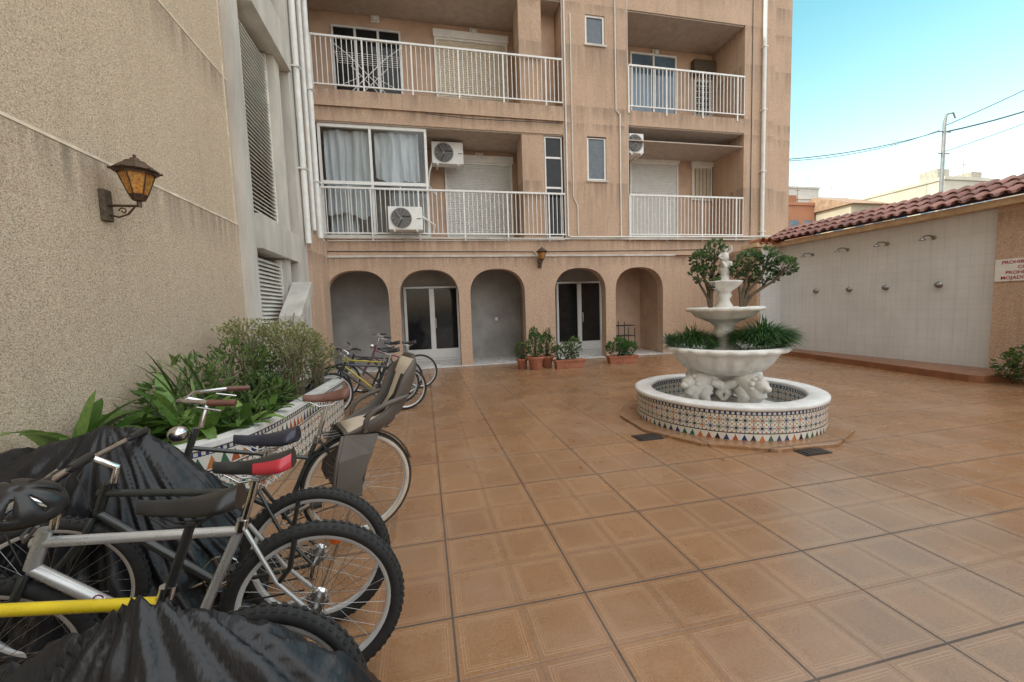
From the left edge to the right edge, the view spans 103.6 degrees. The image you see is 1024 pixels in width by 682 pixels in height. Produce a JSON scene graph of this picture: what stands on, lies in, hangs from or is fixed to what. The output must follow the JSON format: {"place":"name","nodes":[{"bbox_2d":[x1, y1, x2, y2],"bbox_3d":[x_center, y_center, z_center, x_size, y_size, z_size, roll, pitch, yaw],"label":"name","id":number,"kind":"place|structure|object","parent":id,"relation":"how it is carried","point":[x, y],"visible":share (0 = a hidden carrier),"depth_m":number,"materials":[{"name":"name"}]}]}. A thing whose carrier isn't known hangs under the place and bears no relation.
{"place":"outdoors","nodes":[
{"label":"outdoors","id":0,"kind":"place"},
{"bbox_2d":[331,213,359,234],"bbox_3d":[-4.299,-3.271,10.367,0.708,1.261,0.211,-3,5,-12],"label":"chair","id":1,"kind":"object","parent":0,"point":[340,227],"visible":0.29,"depth_m":10.38,"materials":[{"name":"plastic"}]},
{"bbox_2d":[321,144,426,234],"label":"gallery back wall","id":2,"kind":"structure","parent":0,"point":[408,198],"depth_m":11.42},
{"bbox_2d":[328,256,673,364],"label":"arcade wall","id":3,"kind":"structure","parent":0,"point":[535,281],"depth_m":11.02,"materials":[{"name":"paint"}]},
{"bbox_2d":[536,246,547,267],"bbox_3d":[0.788,-2.246,10.777,0.345,0.544,0.416,-3,5,-12],"label":"wall lantern","id":4,"kind":"object","parent":3,"relation":"attached to","point":[541,251],"depth_m":10.68,"materials":[{"name":"brown metal"}]},
{"bbox_2d":[335,348,672,373],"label":"arcade floor","id":5,"kind":"structure","parent":0,"point":[502,360],"depth_m":11.58,"materials":[{"name":"tile"}]},
{"bbox_2d":[330,269,598,364],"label":"arcade back wall","id":6,"kind":"structure","parent":5,"relation":"on","point":[360,311],"depth_m":11.87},
{"bbox_2d":[403,286,460,360],"bbox_3d":[-2.334,-0.510,11.908,1.590,2.180,0.120,-3,5,-12],"label":"entrance door","id":7,"kind":"structure","parent":6,"relation":"attached to","point":[432,323],"depth_m":11.93,"materials":[{"name":"metal"}]},
{"bbox_2d":[556,281,601,352],"bbox_3d":[2.166,-0.767,12.877,1.530,2.240,0.120,-3,5,-12],"label":"entrance door","id":8,"kind":"structure","parent":6,"relation":"attached to","point":[579,310],"depth_m":12.89,"materials":[{"name":"metal"}]},
{"bbox_2d":[616,321,634,349],"bbox_3d":[3.449,-0.143,12.704,0.728,0.950,0.424,-3,5,-12],"label":"iron rack","id":9,"kind":"object","parent":5,"relation":"on","point":[624,335],"visible":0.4,"depth_m":12.57,"materials":[{"name":"black metal"}]},
{"bbox_2d":[242,354,1023,681],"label":"courtyard pavement","id":10,"kind":"structure","parent":0,"point":[884,542],"depth_m":2.58,"materials":[{"name":"tile"}]},
{"bbox_2d":[0,426,281,665],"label":"covered bicycle","id":11,"kind":"object","parent":10,"relation":"on","point":[148,461],"visible":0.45,"depth_m":1.90,"materials":[{"name":"black fabric"}]},
{"bbox_2d":[0,482,367,668],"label":"bicycle","id":12,"kind":"object","parent":10,"relation":"on","point":[321,629],"visible":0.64,"depth_m":1.19,"materials":[{"name":"metal"}]},
{"bbox_2d":[0,595,381,681],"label":"covered bicycle","id":13,"kind":"object","parent":10,"relation":"on","point":[139,638],"visible":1,"depth_m":0.81,"materials":[{"name":"black fabric"}]},
{"bbox_2d":[0,426,390,664],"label":"bicycle","id":14,"kind":"object","parent":10,"relation":"on","point":[131,556],"visible":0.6,"depth_m":1.84,"materials":[{"name":"metal"}]},
{"bbox_2d":[0,448,404,662],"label":"bicycle","id":15,"kind":"object","parent":10,"relation":"on","point":[39,580],"visible":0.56,"depth_m":1.52,"materials":[{"name":"metal"}]},
{"bbox_2d":[0,478,70,543],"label":"bicycle helmet","id":16,"kind":"object","parent":15,"relation":"attached to","point":[29,513],"visible":1,"depth_m":1.22,"materials":[{"name":"black plastic"}]},
{"bbox_2d":[175,377,344,488],"bbox_3d":[-2.844,0.963,4.383,1.410,0.567,3.410,-3,5,-12],"label":"tiled planter","id":17,"kind":"object","parent":10,"relation":"on","point":[304,417],"visible":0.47,"depth_m":3.91,"materials":[{"name":"tile"}]},
{"bbox_2d":[0,372,294,446],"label":"aspidistra","id":18,"kind":"object","parent":17,"relation":"in","point":[91,418],"visible":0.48,"depth_m":3.20,"materials":[{"name":"green plant"}]},
{"bbox_2d":[102,349,330,442],"bbox_3d":[-3.051,0.588,4.057,1.908,1.109,2.657,0,5,18],"label":"arching grass plant","id":19,"kind":"object","parent":17,"relation":"in","point":[246,398],"visible":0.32,"depth_m":3.91,"materials":[{"name":"green plant"}]},
{"bbox_2d":[131,337,308,432],"bbox_3d":[-2.928,0.371,4.357,1.176,0.865,2.185,-3,5,-12],"label":"leafy shrub","id":20,"kind":"object","parent":17,"relation":"on","point":[144,387],"visible":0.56,"depth_m":4.20,"materials":[{"name":"green plant"}]},
{"bbox_2d":[207,313,339,398],"bbox_3d":[-2.996,0.182,5.203,1.284,1.103,1.559,-3,5,-12],"label":"flowering shrub","id":21,"kind":"object","parent":17,"relation":"on","point":[297,341],"visible":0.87,"depth_m":4.97,"materials":[{"name":"green plant"}]},
{"bbox_2d":[219,0,314,379],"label":"concrete frame","id":22,"kind":"object","parent":10,"relation":"on","point":[265,24],"visible":0.45,"depth_m":7.03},
{"bbox_2d":[238,19,284,325],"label":"louvre shutters","id":23,"kind":"object","parent":22,"relation":"attached to","point":[254,71],"visible":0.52,"depth_m":7.04,"materials":[{"name":"paint"}]},
{"bbox_2d":[279,282,312,329],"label":"stair parapet","id":24,"kind":"structure","parent":22,"relation":"attached to","point":[298,299],"depth_m":7.35,"materials":[{"name":"concrete"}]},
{"bbox_2d":[167,351,415,530],"bbox_3d":[-1.472,0.750,2.400,1.859,1.216,0.633,-5,5,-33],"label":"bicycle","id":25,"kind":"object","parent":10,"relation":"on","point":[343,452],"visible":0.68,"depth_m":2.56,"materials":[{"name":"metal"}]},
{"bbox_2d":[294,0,334,376],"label":"corner piers","id":26,"kind":"structure","parent":10,"relation":"on","point":[319,280],"depth_m":9.16,"materials":[{"name":"paint"}]},
{"bbox_2d":[288,0,322,243],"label":"rain pipes","id":27,"kind":"object","parent":26,"relation":"attached to","point":[305,71],"visible":0.91,"depth_m":8.62,"materials":[{"name":"plastic"}]},
{"bbox_2d":[306,347,426,409],"bbox_3d":[-2.129,0.601,5.945,1.653,0.988,0.565,-2,5,-7],"label":"bicycle","id":28,"kind":"object","parent":10,"relation":"on","point":[348,382],"visible":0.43,"depth_m":6.02,"materials":[{"name":"metal"}]},
{"bbox_2d":[317,346,419,402],"bbox_3d":[-2.392,0.555,6.617,1.714,0.988,0.602,-2,5,-6],"label":"bicycle","id":29,"kind":"object","parent":10,"relation":"on","point":[374,381],"visible":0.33,"depth_m":6.59,"materials":[{"name":"metal"}]},
{"bbox_2d":[324,340,422,393],"bbox_3d":[-2.426,0.512,7.048,1.632,1.007,0.523,-2,5,-3],"label":"bicycle","id":30,"kind":"object","parent":10,"relation":"on","point":[394,343],"visible":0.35,"depth_m":7.13,"materials":[{"name":"metal"}]},
{"bbox_2d":[345,333,437,392],"bbox_3d":[-2.324,0.401,7.788,1.722,1.105,0.624,-3,5,-15],"label":"bicycle","id":31,"kind":"object","parent":10,"relation":"on","point":[362,375],"visible":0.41,"depth_m":7.74,"materials":[{"name":"metal"}]},
{"bbox_2d":[513,341,529,368],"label":"potted plant","id":32,"kind":"object","parent":10,"relation":"on","point":[521,360],"visible":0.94,"depth_m":10.02,"materials":[{"name":"green plant"}]},
{"bbox_2d":[526,327,544,369],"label":"potted plant","id":33,"kind":"object","parent":10,"relation":"on","point":[535,361],"visible":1,"depth_m":9.75,"materials":[{"name":"green plant"}]},
{"bbox_2d":[537,327,555,366],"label":"potted plant","id":34,"kind":"object","parent":10,"relation":"on","point":[548,359],"visible":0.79,"depth_m":10.14,"materials":[{"name":"green plant"}]},
{"bbox_2d":[313,0,792,339],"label":"facade walls","id":35,"kind":"structure","parent":10,"relation":"on","point":[595,113],"depth_m":11.26,"materials":[{"name":"paint"}]},
{"bbox_2d":[324,129,372,219],"bbox_3d":[-4.105,-4.163,10.160,1.088,2.163,0.202,-3,5,-12],"label":"curtain","id":36,"kind":"object","parent":35,"relation":"hanging from","point":[347,155],"visible":0.86,"depth_m":10.15,"materials":[{"name":"fabric"}]},
{"bbox_2d":[331,41,400,92],"bbox_3d":[-3.629,-6.777,10.249,1.710,1.215,0.471,-3,5,-12],"label":"drying rack","id":37,"kind":"object","parent":35,"relation":"on","point":[371,65],"visible":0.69,"depth_m":10.13,"materials":[{"name":"metal"}]},
{"bbox_2d":[330,24,402,93],"bbox_3d":[-3.943,-7.372,11.088,1.800,2.330,0.050,-3,5,-12],"label":"window","id":38,"kind":"structure","parent":35,"relation":"attached to","point":[363,32],"depth_m":11.05,"materials":[{"name":"metal"}]},
{"bbox_2d":[316,122,430,236],"bbox_3d":[-3.555,-4.038,10.761,2.590,2.715,1.335,-3,5,-12],"label":"gallery frame","id":39,"kind":"object","parent":35,"relation":"on","point":[369,128],"visible":0.78,"depth_m":10.07,"materials":[{"name":"metal"}]},
{"bbox_2d":[374,133,419,182],"bbox_3d":[-2.945,-4.682,10.358,1.084,1.238,0.209,-3,5,-12],"label":"short curtain","id":40,"kind":"object","parent":39,"relation":"attached to","point":[396,157],"visible":0.99,"depth_m":10.37,"materials":[{"name":"fabric"}]},
{"bbox_2d":[388,206,422,234],"bbox_3d":[-2.659,-3.013,10.098,0.820,0.600,0.457,-3,5,-12],"label":"air conditioner","id":41,"kind":"object","parent":35,"relation":"attached to","point":[405,219],"visible":1,"depth_m":9.91,"materials":[{"name":"white paint"}]},
{"bbox_2d":[422,162,435,232],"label":"ac hoses","id":42,"kind":"object","parent":41,"relation":"attached to","point":[434,193],"visible":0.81,"depth_m":10.91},
{"bbox_2d":[309,32,562,104],"bbox_3d":[-1.701,-6.747,10.197,6.276,1.320,0.050,-3,5,-12],"label":"balcony railing","id":43,"kind":"object","parent":35,"relation":"attached to","point":[320,35],"visible":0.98,"depth_m":10.13,"materials":[{"name":"metal"}]},
{"bbox_2d":[320,186,565,241],"bbox_3d":[-1.585,-3.255,10.478,6.276,1.310,0.050,-3,5,-12],"label":"balcony railing","id":44,"kind":"object","parent":35,"relation":"attached to","point":[434,190],"visible":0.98,"depth_m":10.47,"materials":[{"name":"metal"}]},
{"bbox_2d":[431,141,463,170],"bbox_3d":[-1.789,-5.103,11.131,0.850,0.620,0.458,-3,5,-12],"label":"air conditioner","id":45,"kind":"object","parent":35,"relation":"attached to","point":[447,154],"visible":1,"depth_m":10.95,"materials":[{"name":"white paint"}]},
{"bbox_2d":[308,9,711,237],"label":"recess walls","id":46,"kind":"structure","parent":35,"relation":"attached to","point":[320,21],"depth_m":11.67,"materials":[{"name":"paint"}]},
{"bbox_2d":[371,15,379,23],"bbox_3d":[-3.736,-8.791,10.985,0.220,0.180,0.137,-3,5,-12],"label":"bulkhead light","id":47,"kind":"object","parent":46,"relation":"attached to","point":[374,19],"visible":1,"depth_m":10.98,"materials":[{"name":"white paint"}]},
{"bbox_2d":[433,28,508,101],"bbox_3d":[-1.138,-7.586,11.663,2.160,2.480,0.100,-3,5,-12],"label":"roller shutter","id":48,"kind":"object","parent":46,"relation":"attached to","point":[469,40],"visible":0.62,"depth_m":11.63,"materials":[{"name":"white paint"}]},
{"bbox_2d":[444,155,513,237],"bbox_3d":[-0.946,-4.168,11.955,2.060,2.550,0.100,-3,5,-12],"label":"roller shutter","id":49,"kind":"object","parent":46,"relation":"attached to","point":[485,164],"visible":0.7,"depth_m":11.96,"materials":[{"name":"white paint"}]},
{"bbox_2d":[629,158,679,235],"bbox_3d":[4.649,-4.576,13.153,1.790,2.800,0.100,-3,5,-12],"label":"roller shutter","id":50,"kind":"object","parent":46,"relation":"attached to","point":[650,165],"visible":0.81,"depth_m":13.15,"materials":[{"name":"white paint"}]},
{"bbox_2d":[307,0,743,161],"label":"balcony ceilings","id":51,"kind":"object","parent":35,"relation":"attached to","point":[663,32],"visible":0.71,"depth_m":11.49,"materials":[{"name":"paint"}]},
{"bbox_2d":[328,238,745,240],"bbox_3d":[1.332,-2.781,11.096,11.950,0.097,0.048,-3,5,-12],"label":"cable run","id":52,"kind":"object","parent":35,"relation":"attached to","point":[530,240],"visible":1,"depth_m":10.81,"materials":[{"name":"plastic"}]},
{"bbox_2d":[323,0,755,257],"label":"facade trim","id":53,"kind":"structure","parent":35,"relation":"attached to","point":[353,256],"depth_m":10.83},
{"bbox_2d":[327,0,753,254],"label":"black cables","id":54,"kind":"object","parent":35,"relation":"attached to","point":[567,251],"visible":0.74,"depth_m":10.88,"materials":[{"name":"rubber"}]},
{"bbox_2d":[541,14,555,105],"bbox_3d":[0.987,-7.720,11.327,0.460,2.700,0.050,-3,5,-12],"label":"side panel","id":55,"kind":"object","parent":35,"relation":"attached to","point":[547,37],"visible":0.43,"depth_m":11.29,"materials":[{"name":"paint"}]},
{"bbox_2d":[544,136,563,237],"bbox_3d":[1.155,-4.221,11.127,0.500,2.710,0.050,-3,5,-12],"label":"side window","id":56,"kind":"structure","parent":35,"relation":"attached to","point":[553,164],"depth_m":11.12,"materials":[{"name":"white paint"}]},
{"bbox_2d":[585,15,603,44],"bbox_3d":[2.241,-8.459,11.014,0.564,0.760,0.050,-3,5,-12],"label":"window","id":57,"kind":"structure","parent":35,"relation":"attached to","point":[594,29],"depth_m":11.02,"materials":[{"name":"white paint"}]},
{"bbox_2d":[584,42,606,47],"bbox_3d":[2.270,-8.050,10.973,0.650,0.050,0.040,-3,5,-12],"label":"window sill","id":58,"kind":"structure","parent":35,"relation":"attached to","point":[595,45],"depth_m":10.96,"materials":[{"name":"stone"}]},
{"bbox_2d":[587,137,605,179],"bbox_3d":[2.353,-5.082,11.286,0.564,1.180,0.050,-3,5,-12],"label":"window","id":59,"kind":"structure","parent":35,"relation":"attached to","point":[596,157],"depth_m":11.29,"materials":[{"name":"white paint"}]},
{"bbox_2d":[586,180,608,182],"bbox_3d":[2.389,-4.464,11.262,0.650,0.050,0.040,-3,5,-12],"label":"window sill","id":60,"kind":"structure","parent":35,"relation":"attached to","point":[604,181],"depth_m":11.25,"materials":[{"name":"stone"}]},
{"bbox_2d":[629,133,643,162],"bbox_3d":[3.470,-5.665,11.834,0.530,0.590,0.656,-3,5,-12],"label":"air conditioner","id":61,"kind":"object","parent":35,"relation":"attached to","point":[636,149],"visible":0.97,"depth_m":11.56,"materials":[{"name":"white paint"}]},
{"bbox_2d":[630,51,676,113],"bbox_3d":[4.533,-7.915,12.909,1.630,2.400,0.050,-3,5,-12],"label":"window","id":62,"kind":"structure","parent":35,"relation":"attached to","point":[649,59],"depth_m":12.88,"materials":[{"name":"white paint"}]},
{"bbox_2d":[562,0,769,237],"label":"pipes","id":63,"kind":"object","parent":35,"relation":"attached to","point":[764,74],"visible":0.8,"depth_m":11.88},
{"bbox_2d":[628,64,744,120],"bbox_3d":[5.097,-7.141,11.661,3.806,1.300,0.050,-3,5,-12],"label":"balcony railing","id":64,"kind":"object","parent":35,"relation":"attached to","point":[688,72],"visible":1,"depth_m":11.65,"materials":[{"name":"metal"}]},
{"bbox_2d":[629,194,743,241],"bbox_3d":[5.214,-3.624,11.944,3.806,1.320,0.050,-3,5,-12],"label":"balcony railing","id":65,"kind":"object","parent":35,"relation":"on","point":[688,197],"visible":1,"depth_m":11.93,"materials":[{"name":"metal"}]},
{"bbox_2d":[691,161,713,200],"bbox_3d":[6.349,-5.360,13.469,0.800,1.300,0.100,-3,5,-12],"label":"roller shutter","id":66,"kind":"object","parent":35,"relation":"attached to","point":[701,166],"visible":0.87,"depth_m":13.47,"materials":[{"name":"white paint"}]},
{"bbox_2d":[693,79,711,115],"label":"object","id":67,"kind":"structure","parent":35,"relation":"attached to","point":[697,105],"depth_m":13.28,"materials":[{"name":"white paint"}]},
{"bbox_2d":[695,169,710,202],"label":"window bars","id":68,"kind":"object","parent":35,"relation":"attached to","point":[706,181],"depth_m":13.42,"materials":[{"name":"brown metal"}]},
{"bbox_2d":[691,59,715,78],"bbox_3d":[6.238,-8.868,13.138,0.790,0.450,0.197,-3,5,-12],"label":"shutter box","id":69,"kind":"object","parent":35,"relation":"attached to","point":[703,65],"visible":0.86,"depth_m":13.05,"materials":[{"name":"brown wood"}]},
{"bbox_2d":[695,76,712,116],"bbox_3d":[6.304,-7.816,13.219,0.690,1.636,0.016,-3,5,-12],"label":"window grille","id":70,"kind":"object","parent":35,"relation":"attached to","point":[705,96],"depth_m":13.20,"materials":[{"name":"metal"}]},
{"bbox_2d":[552,336,585,368],"bbox_3d":[1.369,0.267,9.927,0.851,0.784,0.454,-3,5,-12],"label":"potted plant","id":71,"kind":"object","parent":10,"relation":"on","point":[568,362],"visible":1,"depth_m":9.87,"materials":[{"name":"green plant"}]},
{"bbox_2d":[604,336,638,363],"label":"potted plant","id":72,"kind":"object","parent":10,"relation":"on","point":[623,357],"visible":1,"depth_m":10.42,"materials":[{"name":"green plant"}]},
{"bbox_2d":[631,433,664,440],"bbox_3d":[1.531,1.080,4.551,0.300,0.011,0.200,-3,5,-12],"label":"floor drain","id":73,"kind":"object","parent":10,"relation":"on","point":[646,437],"visible":1,"depth_m":4.53,"materials":[{"name":"black metal"}]},
{"bbox_2d":[620,245,854,452],"bbox_3d":[2.726,-0.109,5.189,2.587,2.205,2.587,-3,5,-12],"label":"fountain","id":74,"kind":"object","parent":10,"relation":"on","point":[722,396],"visible":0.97,"depth_m":4.69,"materials":[{"name":"stone"}]},
{"bbox_2d":[659,333,676,344],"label":"agave","id":75,"kind":"object","parent":74,"relation":"on","point":[666,340],"visible":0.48,"depth_m":5.29,"materials":[{"name":"green plant"}]},
{"bbox_2d":[663,321,724,349],"bbox_3d":[2.346,-0.062,5.209,0.802,0.417,0.785,-3,5,-12],"label":"fern","id":76,"kind":"object","parent":74,"relation":"on","point":[692,338],"visible":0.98,"depth_m":5.06,"materials":[{"name":"green plant"}]},
{"bbox_2d":[686,238,728,307],"bbox_3d":[2.507,-0.843,5.189,0.538,0.952,0.404,-3,5,-12],"label":"jade plant","id":77,"kind":"object","parent":74,"relation":"on","point":[702,267],"visible":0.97,"depth_m":5.17,"materials":[{"name":"green plant"}]},
{"bbox_2d":[727,245,799,306],"bbox_3d":[3.119,-0.779,5.049,0.813,0.818,0.420,0,5,24],"label":"jade plant","id":78,"kind":"object","parent":74,"relation":"on","point":[745,297],"visible":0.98,"depth_m":5.00,"materials":[{"name":"green plant"}]},
{"bbox_2d":[721,312,807,353],"bbox_3d":[3.042,-0.101,4.917,1.026,0.516,0.897,-3,5,-12],"label":"fern","id":79,"kind":"object","parent":74,"relation":"on","point":[760,334],"visible":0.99,"depth_m":4.74,"materials":[{"name":"green plant"}]},
{"bbox_2d":[793,448,832,455],"bbox_3d":[2.945,1.079,3.979,0.300,0.011,0.200,-3,5,-12],"label":"floor drain","id":80,"kind":"object","parent":10,"relation":"on","point":[811,451],"visible":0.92,"depth_m":3.94,"materials":[{"name":"black metal"}]},
{"bbox_2d":[728,203,1023,372],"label":"rendered wall","id":81,"kind":"structure","parent":10,"relation":"on","point":[1007,326],"depth_m":7.01,"materials":[{"name":"paint"}]},
{"bbox_2d":[741,194,1023,249],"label":"eaves fascia","id":82,"kind":"structure","parent":81,"relation":"on","point":[977,207],"depth_m":8.34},
{"bbox_2d":[749,238,781,243],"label":"end tiles","id":83,"kind":"object","parent":82,"relation":"on","point":[766,240],"visible":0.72,"depth_m":11.20,"materials":[{"name":"ceramic"}]},
{"bbox_2d":[778,189,1023,241],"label":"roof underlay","id":84,"kind":"object","parent":82,"relation":"on","point":[1005,194],"depth_m":8.08,"materials":[{"name":"ceramic"}]},
{"bbox_2d":[760,173,1023,367],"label":"shower wall","id":85,"kind":"structure","parent":81,"relation":"attached to","point":[912,313],"depth_m":8.65,"materials":[{"name":"paint"}]},
{"bbox_2d":[918,235,936,240],"bbox_3d":[8.230,-2.047,7.989,0.371,0.114,0.114,-3,5,-12],"label":"shower head","id":86,"kind":"object","parent":85,"relation":"attached to","point":[934,237],"visible":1,"depth_m":7.98},
{"bbox_2d":[994,258,1023,281],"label":"shower rules sign","id":87,"kind":"object","parent":81,"relation":"attached to","point":[1012,269],"visible":1,"depth_m":6.94,"materials":[{"name":"white paint"}]},
{"bbox_2d":[781,349,1023,383],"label":"tiled plinth","id":88,"kind":"structure","parent":10,"relation":"on","point":[963,373],"depth_m":7.84,"materials":[{"name":"brown tile"}]},
{"bbox_2d":[989,343,1023,381],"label":"flowering plant","id":89,"kind":"object","parent":10,"relation":"on","point":[1012,365],"visible":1,"depth_m":6.53,"materials":[{"name":"green plant"}]},
{"bbox_2d":[616,268,656,350],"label":"arcade end wall","id":90,"kind":"structure","parent":0,"point":[636,297],"depth_m":13.17,"materials":[{"name":"paint"}]},
{"bbox_2d":[788,202,814,239],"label":"walls","id":91,"kind":"structure","parent":0,"point":[801,212],"depth_m":35.54,"materials":[{"name":"paint"}]},
{"bbox_2d":[788,187,799,201],"bbox_3d":[25.199,-13.084,36.801,1.800,1.700,1.200,-3,5,-12],"label":"rooftop hut","id":92,"kind":"object","parent":91,"relation":"on","point":[793,198],"visible":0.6,"depth_m":36.24,"materials":[{"name":"paint"}]},
{"bbox_2d":[790,220,811,235],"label":"windows","id":93,"kind":"structure","parent":91,"relation":"attached to","point":[794,222],"depth_m":35.46,"materials":[{"name":"blue glass"}]},
{"bbox_2d":[789,178,819,196],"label":"distant block","id":94,"kind":"structure","parent":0,"point":[808,191],"depth_m":59.23,"materials":[{"name":"white concrete"}]},
{"bbox_2d":[798,196,848,201],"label":"walls","id":95,"kind":"structure","parent":0,"point":[803,199],"depth_m":40.30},
{"bbox_2d":[789,184,831,196],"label":"rooftop hut","id":96,"kind":"object","parent":95,"relation":"on","point":[792,192],"visible":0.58,"depth_m":40.90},
{"bbox_2d":[890,136,895,194],"bbox_3d":[28.332,-12.983,29.901,1.000,4.200,0.052,-3,5,-12],"label":"rooftop antenna","id":97,"kind":"object","parent":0,"point":[894,164],"visible":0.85,"depth_m":29.88,"materials":[{"name":"metal"}]},
{"bbox_2d":[789,0,1023,198],"label":"sky","id":98,"kind":"structure","parent":0,"point":[865,74],"materials":[{"name":"blue"}]},
{"bbox_2d":[864,161,989,219],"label":"apartment block","id":99,"kind":"structure","parent":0,"point":[928,183],"depth_m":31.64,"materials":[{"name":"paint"}]},
{"bbox_2d":[894,201,983,219],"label":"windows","id":100,"kind":"structure","parent":99,"relation":"in","point":[982,201],"depth_m":31.20,"materials":[{"name":"glass"}]},
{"bbox_2d":[988,179,1023,199],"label":"walls","id":101,"kind":"structure","parent":0,"point":[1007,196],"depth_m":33.88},
{"bbox_2d":[956,172,981,177],"bbox_3d":[43.373,-14.489,35.555,9.900,1.700,1.200,-3,5,-12],"label":"rooftop hut","id":102,"kind":"object","parent":101,"relation":"on","point":[973,174],"visible":0.29,"depth_m":34.12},
{"bbox_3d":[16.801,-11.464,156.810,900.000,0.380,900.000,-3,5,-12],"label":"ground","id":103,"kind":"structure","parent":0,"visible":0},
{"bbox_2d":[0,0,319,452],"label":"side wall","id":104,"kind":"structure","parent":103,"relation":"on","point":[91,301],"depth_m":3.44,"materials":[{"name":"paint"}]},
{"bbox_2d":[0,0,237,224],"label":"panel joints","id":105,"kind":"object","parent":104,"relation":"attached to","point":[64,142],"visible":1,"depth_m":4.54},
{"bbox_2d":[97,154,162,221],"bbox_3d":[-3.251,-1.305,3.440,0.431,0.563,0.357,-3,5,-12],"label":"wall lantern","id":106,"kind":"object","parent":104,"relation":"attached to","point":[137,177],"depth_m":3.39,"materials":[{"name":"brown glass"}]},
{"bbox_2d":[814,204,889,233],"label":"walls","id":107,"kind":"structure","parent":103,"relation":"on","point":[841,210],"depth_m":33.71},
{"bbox_2d":[809,198,890,212],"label":"roof","id":108,"kind":"structure","parent":107,"relation":"on","point":[823,204],"depth_m":34.59,"materials":[{"name":"beige tile"}]},
{"bbox_2d":[789,90,1023,210],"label":"utility pole","id":109,"kind":"object","parent":103,"relation":"on","point":[942,160],"visible":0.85,"depth_m":19.22,"materials":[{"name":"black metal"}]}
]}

